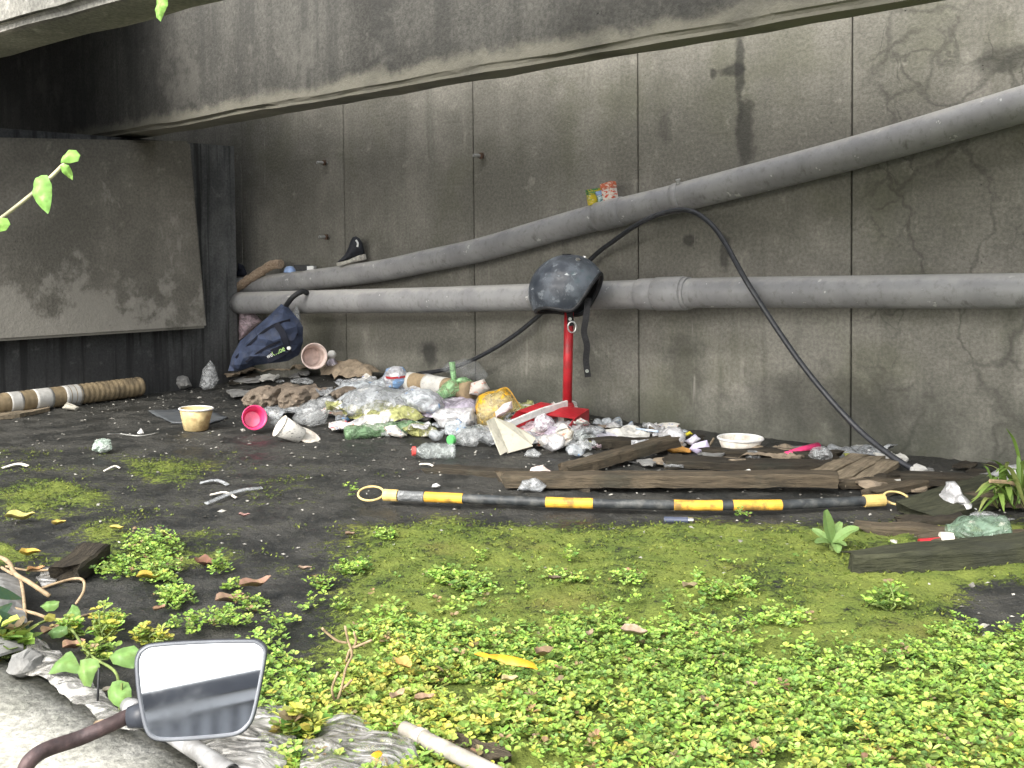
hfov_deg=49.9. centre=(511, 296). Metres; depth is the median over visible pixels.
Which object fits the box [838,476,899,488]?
plank
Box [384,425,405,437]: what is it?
scrap
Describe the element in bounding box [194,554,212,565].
fallen leaf
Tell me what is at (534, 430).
litter scrap
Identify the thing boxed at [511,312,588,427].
dustpan
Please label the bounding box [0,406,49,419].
board
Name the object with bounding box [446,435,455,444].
cap
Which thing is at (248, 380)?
litter fragment
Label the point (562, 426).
litter scrap
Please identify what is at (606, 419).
litter scrap
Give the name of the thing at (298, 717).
weed
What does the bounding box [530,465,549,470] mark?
litter piece
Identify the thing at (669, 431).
plastic bag
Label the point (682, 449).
food tray
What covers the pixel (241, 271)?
cloth scrap
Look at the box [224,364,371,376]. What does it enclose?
cardboard sheet
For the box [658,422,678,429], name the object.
litter scrap
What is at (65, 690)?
plastic sheet
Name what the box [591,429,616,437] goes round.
wrapper
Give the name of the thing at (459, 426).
litter scrap
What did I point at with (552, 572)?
moss
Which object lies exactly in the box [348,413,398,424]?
plastic bag
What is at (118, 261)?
bridge pier
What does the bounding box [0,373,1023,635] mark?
litter flecks
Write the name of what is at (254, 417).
cup
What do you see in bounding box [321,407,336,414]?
litter scrap
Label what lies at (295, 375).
litter fragment
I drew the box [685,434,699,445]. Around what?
card
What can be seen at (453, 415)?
plastic bag
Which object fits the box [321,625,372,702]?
dead sprig
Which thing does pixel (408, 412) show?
flattened sheet
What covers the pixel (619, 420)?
litter scrap
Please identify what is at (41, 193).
vine sprig
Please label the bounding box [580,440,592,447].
litter scrap
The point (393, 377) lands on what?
plastic bag
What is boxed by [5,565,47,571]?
dried vine
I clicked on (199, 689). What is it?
motorcycle mirror
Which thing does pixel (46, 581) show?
plastic sheet
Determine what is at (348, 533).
fallen leaf
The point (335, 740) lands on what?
plastic sheet
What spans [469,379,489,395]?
carton
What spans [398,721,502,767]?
cream pipe
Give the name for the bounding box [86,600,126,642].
weed
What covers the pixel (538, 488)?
litter piece
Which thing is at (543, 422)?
foam net
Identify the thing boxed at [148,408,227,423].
slate sheet
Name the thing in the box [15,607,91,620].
dried vine
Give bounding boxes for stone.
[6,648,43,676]
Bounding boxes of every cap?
[284,266,295,272]
[411,446,415,455]
[446,435,455,444]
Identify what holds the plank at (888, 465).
on the ground
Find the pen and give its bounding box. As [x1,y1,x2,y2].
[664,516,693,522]
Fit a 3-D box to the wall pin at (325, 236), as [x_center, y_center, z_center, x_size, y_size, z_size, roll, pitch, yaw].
[-0.864,-0.275,5.116,0.071,0.024,0.029,-2,3,-39]
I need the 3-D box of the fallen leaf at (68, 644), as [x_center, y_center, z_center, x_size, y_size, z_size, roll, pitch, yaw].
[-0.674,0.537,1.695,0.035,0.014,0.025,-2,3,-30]
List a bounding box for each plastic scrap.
[1,463,28,468]
[103,465,120,470]
[200,479,228,484]
[204,487,262,504]
[210,491,236,497]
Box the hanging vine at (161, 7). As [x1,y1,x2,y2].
[155,0,167,20]
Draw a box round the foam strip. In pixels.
[507,400,567,425]
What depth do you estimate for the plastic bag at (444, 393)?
4.19 m
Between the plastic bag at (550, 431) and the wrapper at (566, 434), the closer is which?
the wrapper at (566, 434)
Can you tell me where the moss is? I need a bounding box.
[0,432,1023,755]
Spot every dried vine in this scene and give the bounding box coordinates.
[0,555,50,597]
[0,566,26,617]
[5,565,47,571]
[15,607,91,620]
[35,577,85,604]
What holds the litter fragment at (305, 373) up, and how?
on the ground
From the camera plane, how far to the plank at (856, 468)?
3.07 m
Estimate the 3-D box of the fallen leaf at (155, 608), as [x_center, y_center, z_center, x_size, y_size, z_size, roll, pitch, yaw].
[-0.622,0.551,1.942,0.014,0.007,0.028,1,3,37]
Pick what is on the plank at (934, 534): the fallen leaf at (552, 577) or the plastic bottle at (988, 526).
the plastic bottle at (988, 526)
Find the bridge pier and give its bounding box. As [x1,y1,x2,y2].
[0,128,237,394]
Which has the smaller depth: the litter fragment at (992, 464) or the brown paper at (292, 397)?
the litter fragment at (992, 464)
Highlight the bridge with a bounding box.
[0,0,944,138]
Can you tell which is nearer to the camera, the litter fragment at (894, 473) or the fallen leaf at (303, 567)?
the fallen leaf at (303, 567)
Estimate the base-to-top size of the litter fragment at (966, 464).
0.015 m
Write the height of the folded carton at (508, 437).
0.116 m
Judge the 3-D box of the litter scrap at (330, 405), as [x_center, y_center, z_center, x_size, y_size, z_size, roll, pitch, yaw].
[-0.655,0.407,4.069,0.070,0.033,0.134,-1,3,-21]
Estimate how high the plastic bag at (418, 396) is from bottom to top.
0.100 m
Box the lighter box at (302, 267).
[294,265,315,270]
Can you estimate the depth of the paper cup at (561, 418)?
3.84 m
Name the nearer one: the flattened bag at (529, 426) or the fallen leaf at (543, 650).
the fallen leaf at (543, 650)
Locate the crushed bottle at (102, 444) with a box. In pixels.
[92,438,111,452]
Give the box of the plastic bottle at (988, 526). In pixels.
[945,515,1012,538]
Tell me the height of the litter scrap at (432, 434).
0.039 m
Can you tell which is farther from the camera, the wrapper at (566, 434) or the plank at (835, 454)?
the wrapper at (566, 434)
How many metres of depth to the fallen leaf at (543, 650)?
1.66 m
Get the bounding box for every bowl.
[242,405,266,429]
[717,433,763,448]
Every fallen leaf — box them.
[4,510,34,519]
[19,548,39,554]
[27,565,44,570]
[40,624,58,633]
[51,519,65,524]
[62,638,84,647]
[102,686,109,691]
[109,525,123,528]
[136,570,166,578]
[153,604,164,610]
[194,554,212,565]
[215,592,243,601]
[239,575,270,586]
[298,565,311,569]
[345,531,354,534]
[369,750,387,767]
[389,688,404,698]
[395,655,411,667]
[414,692,434,700]
[501,674,517,681]
[534,646,553,655]
[548,575,561,579]
[586,629,592,635]
[620,624,647,634]
[682,581,697,587]
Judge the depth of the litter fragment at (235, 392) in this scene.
4.85 m
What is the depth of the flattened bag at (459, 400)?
4.08 m
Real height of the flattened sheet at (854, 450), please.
0.038 m
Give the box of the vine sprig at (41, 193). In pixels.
[0,150,79,231]
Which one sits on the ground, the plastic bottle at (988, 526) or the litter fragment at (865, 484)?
the litter fragment at (865, 484)
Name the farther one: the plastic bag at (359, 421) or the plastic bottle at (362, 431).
the plastic bag at (359, 421)
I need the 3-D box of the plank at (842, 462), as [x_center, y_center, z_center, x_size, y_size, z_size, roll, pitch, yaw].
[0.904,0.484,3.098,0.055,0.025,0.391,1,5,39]
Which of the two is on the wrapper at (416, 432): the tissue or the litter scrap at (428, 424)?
the litter scrap at (428, 424)
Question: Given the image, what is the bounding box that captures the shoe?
[336,236,365,265]
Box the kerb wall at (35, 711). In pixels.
[0,657,203,767]
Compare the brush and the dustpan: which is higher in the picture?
the dustpan
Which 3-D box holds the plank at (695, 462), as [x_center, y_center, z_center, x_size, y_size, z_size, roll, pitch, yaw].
[0.694,0.487,3.195,0.513,0.029,0.105,0,2,9]
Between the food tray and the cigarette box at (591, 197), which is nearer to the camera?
the food tray
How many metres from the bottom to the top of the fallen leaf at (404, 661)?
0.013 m
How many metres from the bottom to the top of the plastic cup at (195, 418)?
0.084 m
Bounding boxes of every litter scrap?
[316,388,333,395]
[320,397,333,403]
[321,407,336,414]
[325,401,346,410]
[328,419,360,430]
[331,411,342,415]
[334,378,362,385]
[351,373,372,384]
[363,414,390,423]
[365,422,390,430]
[408,421,430,428]
[418,416,429,421]
[427,429,443,440]
[432,421,447,426]
[444,419,466,434]
[471,416,484,427]
[477,430,492,445]
[491,412,514,418]
[509,399,533,411]
[531,427,551,435]
[537,433,565,450]
[553,420,587,435]
[555,423,571,432]
[555,433,573,445]
[566,444,585,456]
[573,418,590,424]
[576,426,605,436]
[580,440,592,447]
[592,418,611,424]
[605,422,621,427]
[612,417,622,425]
[647,422,659,434]
[648,425,660,434]
[652,426,665,435]
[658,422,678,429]
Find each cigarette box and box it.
[585,188,600,205]
[595,190,602,201]
[600,181,617,200]
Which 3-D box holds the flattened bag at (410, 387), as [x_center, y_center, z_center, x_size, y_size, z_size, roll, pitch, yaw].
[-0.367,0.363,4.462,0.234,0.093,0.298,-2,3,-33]
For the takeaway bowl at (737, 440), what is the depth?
3.37 m
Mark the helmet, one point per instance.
(569, 284)
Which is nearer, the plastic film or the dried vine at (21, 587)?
the dried vine at (21, 587)
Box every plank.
[48,542,110,581]
[420,464,559,477]
[448,732,511,764]
[495,469,838,487]
[496,476,600,492]
[558,435,681,470]
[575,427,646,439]
[584,434,704,449]
[662,455,833,469]
[698,447,843,459]
[811,453,867,470]
[837,455,885,478]
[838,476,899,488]
[840,531,1023,573]
[853,520,956,535]
[854,458,902,477]
[861,479,932,496]
[894,512,967,525]
[895,474,1015,515]
[900,471,1010,485]
[917,529,1023,540]
[965,490,1023,507]
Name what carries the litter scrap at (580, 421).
on the litter scrap at (567, 423)
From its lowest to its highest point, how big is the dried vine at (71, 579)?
0.032 m
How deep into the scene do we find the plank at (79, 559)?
2.17 m
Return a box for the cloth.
[0,573,29,655]
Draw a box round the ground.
[0,373,1023,767]
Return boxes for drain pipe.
[230,273,1023,313]
[237,85,1023,291]
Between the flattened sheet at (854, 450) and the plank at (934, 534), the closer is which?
the plank at (934, 534)
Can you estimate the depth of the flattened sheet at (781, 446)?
3.29 m
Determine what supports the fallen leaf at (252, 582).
on the weed cover at (755, 683)
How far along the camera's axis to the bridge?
3.67 m
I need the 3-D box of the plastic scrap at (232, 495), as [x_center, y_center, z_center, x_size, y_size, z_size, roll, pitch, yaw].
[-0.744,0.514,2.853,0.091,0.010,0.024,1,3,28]
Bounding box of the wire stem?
[96,668,99,713]
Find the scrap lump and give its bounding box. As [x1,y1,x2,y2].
[176,375,191,388]
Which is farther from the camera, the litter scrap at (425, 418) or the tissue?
the litter scrap at (425, 418)
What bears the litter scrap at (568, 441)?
on the ground
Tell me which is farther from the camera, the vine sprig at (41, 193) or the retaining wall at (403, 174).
the retaining wall at (403, 174)
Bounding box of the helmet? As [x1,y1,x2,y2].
[528,254,603,376]
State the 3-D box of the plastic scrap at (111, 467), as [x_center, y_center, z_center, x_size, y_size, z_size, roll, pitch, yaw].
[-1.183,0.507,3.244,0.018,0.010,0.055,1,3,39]
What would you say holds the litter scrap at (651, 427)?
on the litter scrap at (670, 424)
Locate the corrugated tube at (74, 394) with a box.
[0,377,145,412]
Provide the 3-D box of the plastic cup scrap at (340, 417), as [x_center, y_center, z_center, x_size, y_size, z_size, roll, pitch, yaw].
[-0.629,0.434,4.101,0.060,0.079,0.055,-2,3,-29]
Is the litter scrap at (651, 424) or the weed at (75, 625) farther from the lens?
the litter scrap at (651, 424)
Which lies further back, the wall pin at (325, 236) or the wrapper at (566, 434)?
the wall pin at (325, 236)
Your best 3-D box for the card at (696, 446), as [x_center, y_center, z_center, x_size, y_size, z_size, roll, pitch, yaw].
[0.586,0.471,3.433,0.066,0.044,0.020,-1,2,0]
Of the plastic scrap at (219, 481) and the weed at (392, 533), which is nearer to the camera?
the weed at (392, 533)
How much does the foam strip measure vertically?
0.073 m
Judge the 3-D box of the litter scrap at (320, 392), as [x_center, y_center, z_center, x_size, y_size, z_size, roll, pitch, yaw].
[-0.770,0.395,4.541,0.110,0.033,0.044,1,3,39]
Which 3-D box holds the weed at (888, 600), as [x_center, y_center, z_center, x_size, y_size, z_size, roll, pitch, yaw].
[0.659,0.525,1.932,0.093,0.062,0.058,-1,2,0]
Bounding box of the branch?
[237,260,283,291]
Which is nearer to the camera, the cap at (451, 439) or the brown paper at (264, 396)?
the cap at (451, 439)
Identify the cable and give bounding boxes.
[417,207,912,470]
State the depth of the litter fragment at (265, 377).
5.11 m
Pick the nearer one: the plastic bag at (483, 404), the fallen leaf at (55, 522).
the fallen leaf at (55, 522)
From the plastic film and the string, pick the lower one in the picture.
the plastic film
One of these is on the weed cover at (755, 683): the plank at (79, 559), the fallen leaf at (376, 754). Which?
the fallen leaf at (376, 754)
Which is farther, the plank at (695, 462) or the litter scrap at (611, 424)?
the litter scrap at (611, 424)
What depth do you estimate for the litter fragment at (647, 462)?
3.19 m
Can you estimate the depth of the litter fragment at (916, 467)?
3.08 m
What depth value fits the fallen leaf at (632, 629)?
1.75 m
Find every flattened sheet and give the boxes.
[263,405,301,418]
[274,382,327,400]
[320,359,379,378]
[342,399,423,421]
[489,431,541,444]
[588,425,650,437]
[738,443,796,458]
[826,444,897,457]
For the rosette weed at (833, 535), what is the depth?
2.29 m
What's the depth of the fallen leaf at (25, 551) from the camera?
2.31 m
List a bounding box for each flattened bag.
[335,377,406,404]
[384,373,431,394]
[417,393,475,420]
[520,421,582,440]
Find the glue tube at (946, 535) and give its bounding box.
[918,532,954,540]
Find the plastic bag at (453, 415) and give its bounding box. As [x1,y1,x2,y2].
[431,407,475,432]
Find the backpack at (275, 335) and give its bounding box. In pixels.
[228,289,308,370]
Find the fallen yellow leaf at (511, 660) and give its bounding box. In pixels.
[475,652,537,669]
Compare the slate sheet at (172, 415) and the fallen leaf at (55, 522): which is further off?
the slate sheet at (172, 415)
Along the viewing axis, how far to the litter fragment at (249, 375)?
5.44 m
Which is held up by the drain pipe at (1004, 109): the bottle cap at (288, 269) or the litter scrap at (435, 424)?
the bottle cap at (288, 269)
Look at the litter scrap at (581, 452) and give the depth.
3.34 m
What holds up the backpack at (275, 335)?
on the ground
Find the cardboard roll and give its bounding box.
[402,372,476,399]
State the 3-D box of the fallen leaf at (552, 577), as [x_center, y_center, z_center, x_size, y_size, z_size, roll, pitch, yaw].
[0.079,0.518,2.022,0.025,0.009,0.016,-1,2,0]
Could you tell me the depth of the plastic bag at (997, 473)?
2.87 m
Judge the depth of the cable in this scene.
3.46 m
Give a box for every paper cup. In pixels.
[273,415,319,442]
[301,343,327,368]
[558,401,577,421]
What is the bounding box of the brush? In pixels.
[785,442,820,453]
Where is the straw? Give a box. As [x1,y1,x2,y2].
[635,427,658,432]
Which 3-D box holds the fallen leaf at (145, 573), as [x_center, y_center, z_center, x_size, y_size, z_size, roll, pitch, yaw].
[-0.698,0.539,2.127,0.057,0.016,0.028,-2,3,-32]
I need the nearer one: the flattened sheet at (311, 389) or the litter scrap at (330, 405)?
the litter scrap at (330, 405)
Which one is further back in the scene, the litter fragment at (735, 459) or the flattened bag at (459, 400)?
the flattened bag at (459, 400)
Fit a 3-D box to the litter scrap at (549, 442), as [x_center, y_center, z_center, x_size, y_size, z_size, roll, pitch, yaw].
[0.124,0.460,3.449,0.091,0.059,0.078,-1,2,0]
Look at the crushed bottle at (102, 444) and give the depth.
3.51 m
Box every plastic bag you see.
[238,314,260,339]
[343,385,430,419]
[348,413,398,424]
[382,366,406,388]
[400,388,444,413]
[431,407,475,432]
[437,362,470,398]
[475,387,520,427]
[544,426,556,434]
[659,427,685,444]
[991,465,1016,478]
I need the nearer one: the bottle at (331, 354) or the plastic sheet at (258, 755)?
the plastic sheet at (258, 755)
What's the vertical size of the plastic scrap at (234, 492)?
0.013 m
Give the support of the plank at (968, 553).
on the moss
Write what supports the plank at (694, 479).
on the ground
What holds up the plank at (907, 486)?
on the ground
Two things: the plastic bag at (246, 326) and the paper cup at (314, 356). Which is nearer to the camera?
the paper cup at (314, 356)
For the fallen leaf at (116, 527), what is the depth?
2.52 m
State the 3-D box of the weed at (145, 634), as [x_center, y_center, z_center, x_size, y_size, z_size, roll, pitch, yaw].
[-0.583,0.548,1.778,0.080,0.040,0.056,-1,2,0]
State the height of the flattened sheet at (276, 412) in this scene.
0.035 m
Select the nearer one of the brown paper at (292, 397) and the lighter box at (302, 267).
the brown paper at (292, 397)
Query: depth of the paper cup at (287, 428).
3.71 m
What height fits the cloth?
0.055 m
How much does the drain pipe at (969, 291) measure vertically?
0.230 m
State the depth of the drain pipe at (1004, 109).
3.68 m
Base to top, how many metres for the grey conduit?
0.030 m
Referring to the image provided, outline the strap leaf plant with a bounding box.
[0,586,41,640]
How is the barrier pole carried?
on the ground
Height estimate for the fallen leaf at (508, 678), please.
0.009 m
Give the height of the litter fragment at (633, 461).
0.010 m
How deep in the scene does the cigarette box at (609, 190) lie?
3.97 m
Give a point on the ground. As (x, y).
(986, 599)
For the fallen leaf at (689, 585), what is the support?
on the weed cover at (755, 683)
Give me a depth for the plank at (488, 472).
3.14 m
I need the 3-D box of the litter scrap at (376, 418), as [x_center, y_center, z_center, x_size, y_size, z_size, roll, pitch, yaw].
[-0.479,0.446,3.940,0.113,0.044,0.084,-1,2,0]
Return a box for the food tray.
[667,446,690,452]
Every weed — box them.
[0,615,42,658]
[48,613,91,639]
[76,636,121,660]
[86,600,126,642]
[128,620,174,644]
[261,702,332,744]
[380,530,394,537]
[811,509,858,552]
[861,579,916,610]
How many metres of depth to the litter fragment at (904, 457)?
3.25 m
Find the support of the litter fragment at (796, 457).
on the ground
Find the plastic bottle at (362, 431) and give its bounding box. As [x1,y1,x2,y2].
[344,420,430,439]
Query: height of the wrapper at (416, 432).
0.049 m
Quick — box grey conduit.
[120,697,238,767]
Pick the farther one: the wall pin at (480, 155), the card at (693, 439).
the wall pin at (480, 155)
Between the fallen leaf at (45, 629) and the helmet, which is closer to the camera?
the fallen leaf at (45, 629)
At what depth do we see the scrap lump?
5.13 m
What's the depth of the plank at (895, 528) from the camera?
2.44 m
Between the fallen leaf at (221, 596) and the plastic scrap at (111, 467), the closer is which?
the fallen leaf at (221, 596)
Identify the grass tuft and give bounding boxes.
[968,428,1023,513]
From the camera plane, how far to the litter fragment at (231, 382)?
5.19 m
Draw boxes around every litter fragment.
[226,389,248,396]
[229,379,242,384]
[233,376,260,382]
[238,373,259,377]
[259,373,279,381]
[288,373,299,378]
[297,370,310,375]
[628,458,640,463]
[637,458,655,465]
[653,457,663,464]
[697,452,724,456]
[728,457,745,460]
[781,455,803,458]
[855,480,887,488]
[863,473,886,477]
[873,451,893,458]
[887,470,900,477]
[895,453,908,461]
[910,463,927,470]
[911,486,927,492]
[952,460,977,468]
[965,468,991,473]
[986,462,1004,469]
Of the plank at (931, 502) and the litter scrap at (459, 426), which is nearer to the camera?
the plank at (931, 502)
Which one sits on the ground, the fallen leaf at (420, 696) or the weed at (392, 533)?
the weed at (392, 533)
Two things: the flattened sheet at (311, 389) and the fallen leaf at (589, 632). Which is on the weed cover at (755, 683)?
the fallen leaf at (589, 632)
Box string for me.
[107,432,157,435]
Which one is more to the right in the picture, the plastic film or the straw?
the plastic film
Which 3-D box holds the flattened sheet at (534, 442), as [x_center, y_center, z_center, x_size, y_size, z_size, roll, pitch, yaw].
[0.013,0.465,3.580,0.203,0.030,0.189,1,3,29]
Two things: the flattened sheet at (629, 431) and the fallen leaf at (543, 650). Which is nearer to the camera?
the fallen leaf at (543, 650)
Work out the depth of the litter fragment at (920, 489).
2.86 m
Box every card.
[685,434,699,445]
[689,440,709,453]
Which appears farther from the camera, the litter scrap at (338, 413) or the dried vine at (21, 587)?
the litter scrap at (338, 413)
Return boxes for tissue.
[495,401,512,417]
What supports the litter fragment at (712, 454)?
on the ground
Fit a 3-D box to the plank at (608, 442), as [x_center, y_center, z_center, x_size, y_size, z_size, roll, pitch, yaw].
[0.429,0.471,3.553,0.417,0.040,0.064,0,2,-17]
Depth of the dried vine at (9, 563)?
1.98 m
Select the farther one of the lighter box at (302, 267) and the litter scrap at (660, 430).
the lighter box at (302, 267)
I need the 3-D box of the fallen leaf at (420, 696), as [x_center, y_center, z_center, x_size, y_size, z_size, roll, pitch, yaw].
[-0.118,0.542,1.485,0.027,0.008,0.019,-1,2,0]
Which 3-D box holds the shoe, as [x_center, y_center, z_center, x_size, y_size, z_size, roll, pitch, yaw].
[-0.719,-0.202,4.922,0.135,0.132,0.044,-1,2,-6]
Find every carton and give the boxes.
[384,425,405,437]
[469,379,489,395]
[486,417,535,454]
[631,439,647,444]
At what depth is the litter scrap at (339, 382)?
4.68 m
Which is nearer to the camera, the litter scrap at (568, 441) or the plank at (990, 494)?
the plank at (990, 494)
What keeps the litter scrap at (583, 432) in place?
on the plastic bottle
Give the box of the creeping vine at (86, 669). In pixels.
[35,601,138,711]
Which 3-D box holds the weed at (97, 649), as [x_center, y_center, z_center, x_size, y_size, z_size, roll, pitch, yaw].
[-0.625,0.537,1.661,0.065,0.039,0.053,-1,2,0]
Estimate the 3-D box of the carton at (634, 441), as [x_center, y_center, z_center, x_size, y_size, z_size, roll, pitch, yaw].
[0.420,0.472,3.497,0.083,0.035,0.043,-1,2,0]
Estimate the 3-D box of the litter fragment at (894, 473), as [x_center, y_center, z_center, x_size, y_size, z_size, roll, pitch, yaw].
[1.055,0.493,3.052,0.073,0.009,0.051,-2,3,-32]
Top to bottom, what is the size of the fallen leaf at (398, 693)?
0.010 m
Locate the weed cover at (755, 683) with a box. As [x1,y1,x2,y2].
[89,479,1023,767]
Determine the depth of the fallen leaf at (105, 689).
1.51 m
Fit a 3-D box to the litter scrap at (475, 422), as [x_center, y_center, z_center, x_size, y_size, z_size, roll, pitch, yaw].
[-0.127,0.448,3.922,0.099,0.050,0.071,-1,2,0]
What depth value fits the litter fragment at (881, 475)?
2.97 m
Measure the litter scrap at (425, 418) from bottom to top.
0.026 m
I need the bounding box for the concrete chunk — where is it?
[62,402,78,410]
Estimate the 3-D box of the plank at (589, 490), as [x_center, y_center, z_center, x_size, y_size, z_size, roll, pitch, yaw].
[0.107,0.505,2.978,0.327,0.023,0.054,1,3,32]
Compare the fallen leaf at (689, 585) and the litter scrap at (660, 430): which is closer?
the fallen leaf at (689, 585)
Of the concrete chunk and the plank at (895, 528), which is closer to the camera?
the plank at (895, 528)
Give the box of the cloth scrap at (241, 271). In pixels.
[237,263,246,276]
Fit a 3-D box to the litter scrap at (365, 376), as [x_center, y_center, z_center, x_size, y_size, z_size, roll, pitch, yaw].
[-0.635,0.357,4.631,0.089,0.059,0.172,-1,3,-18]
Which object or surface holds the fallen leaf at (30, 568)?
on the ground
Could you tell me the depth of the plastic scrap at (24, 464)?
3.30 m
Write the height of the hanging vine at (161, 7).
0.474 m
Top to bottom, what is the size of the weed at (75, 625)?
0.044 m
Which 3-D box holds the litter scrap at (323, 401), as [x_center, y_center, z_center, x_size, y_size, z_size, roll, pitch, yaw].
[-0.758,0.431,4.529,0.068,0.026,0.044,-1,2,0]
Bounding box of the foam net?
[533,413,554,430]
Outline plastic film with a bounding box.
[939,481,976,509]
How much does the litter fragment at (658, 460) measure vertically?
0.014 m
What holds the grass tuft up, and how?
on the ground
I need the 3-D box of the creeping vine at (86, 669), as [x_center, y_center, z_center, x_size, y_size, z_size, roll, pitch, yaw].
[-0.653,0.517,1.634,0.115,0.060,0.523,-2,3,-35]
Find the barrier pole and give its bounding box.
[357,485,907,510]
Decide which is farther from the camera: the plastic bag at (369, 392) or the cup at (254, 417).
the plastic bag at (369, 392)
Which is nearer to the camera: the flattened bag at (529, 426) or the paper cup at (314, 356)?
the flattened bag at (529, 426)
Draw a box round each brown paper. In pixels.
[241,385,280,408]
[277,388,311,408]
[330,386,365,403]
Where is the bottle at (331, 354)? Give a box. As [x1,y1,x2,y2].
[326,350,337,365]
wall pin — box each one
[316,160,326,165]
[318,234,328,239]
[472,153,484,158]
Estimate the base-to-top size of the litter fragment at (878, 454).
0.016 m
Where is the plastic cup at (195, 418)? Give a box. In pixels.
[178,405,213,431]
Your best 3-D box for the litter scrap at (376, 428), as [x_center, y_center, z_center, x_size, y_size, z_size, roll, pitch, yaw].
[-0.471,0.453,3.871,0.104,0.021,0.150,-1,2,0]
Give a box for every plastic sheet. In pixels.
[18,636,134,729]
[36,567,57,586]
[198,703,295,767]
[300,712,417,767]
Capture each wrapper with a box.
[403,423,440,436]
[536,428,573,447]
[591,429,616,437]
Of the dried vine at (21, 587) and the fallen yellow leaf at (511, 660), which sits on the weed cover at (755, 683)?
the fallen yellow leaf at (511, 660)
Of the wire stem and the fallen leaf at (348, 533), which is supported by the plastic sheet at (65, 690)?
the wire stem
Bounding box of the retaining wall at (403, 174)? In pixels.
[141,0,1023,466]
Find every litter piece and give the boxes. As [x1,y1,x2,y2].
[517,478,545,491]
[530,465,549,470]
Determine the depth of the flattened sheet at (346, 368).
4.78 m
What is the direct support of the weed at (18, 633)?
on the cloth
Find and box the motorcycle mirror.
[17,638,267,767]
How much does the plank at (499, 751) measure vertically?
0.026 m
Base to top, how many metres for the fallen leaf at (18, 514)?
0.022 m
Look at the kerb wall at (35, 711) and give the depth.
1.39 m
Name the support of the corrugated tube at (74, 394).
on the ground
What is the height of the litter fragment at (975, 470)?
0.009 m
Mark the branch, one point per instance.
(254, 275)
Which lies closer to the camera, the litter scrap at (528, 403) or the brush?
the brush
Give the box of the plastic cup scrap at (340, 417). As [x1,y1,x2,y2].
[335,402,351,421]
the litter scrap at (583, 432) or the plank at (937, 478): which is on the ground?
the plank at (937, 478)
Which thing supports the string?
on the ground
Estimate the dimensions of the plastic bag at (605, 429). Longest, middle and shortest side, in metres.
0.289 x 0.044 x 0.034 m
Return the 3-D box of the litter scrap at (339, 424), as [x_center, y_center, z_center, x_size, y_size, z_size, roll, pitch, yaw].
[-0.614,0.463,3.942,0.112,0.021,0.181,-3,3,-40]
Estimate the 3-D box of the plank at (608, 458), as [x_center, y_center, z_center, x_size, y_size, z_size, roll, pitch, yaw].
[0.323,0.467,3.244,0.503,0.036,0.060,-6,6,-42]
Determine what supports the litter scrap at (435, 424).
on the ground
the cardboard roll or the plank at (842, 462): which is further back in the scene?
the cardboard roll
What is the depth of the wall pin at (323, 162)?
5.10 m
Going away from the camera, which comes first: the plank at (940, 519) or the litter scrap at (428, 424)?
the plank at (940, 519)
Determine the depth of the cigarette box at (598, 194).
4.00 m
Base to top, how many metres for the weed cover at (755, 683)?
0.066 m
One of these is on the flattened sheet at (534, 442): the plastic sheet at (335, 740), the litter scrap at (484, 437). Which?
the litter scrap at (484, 437)

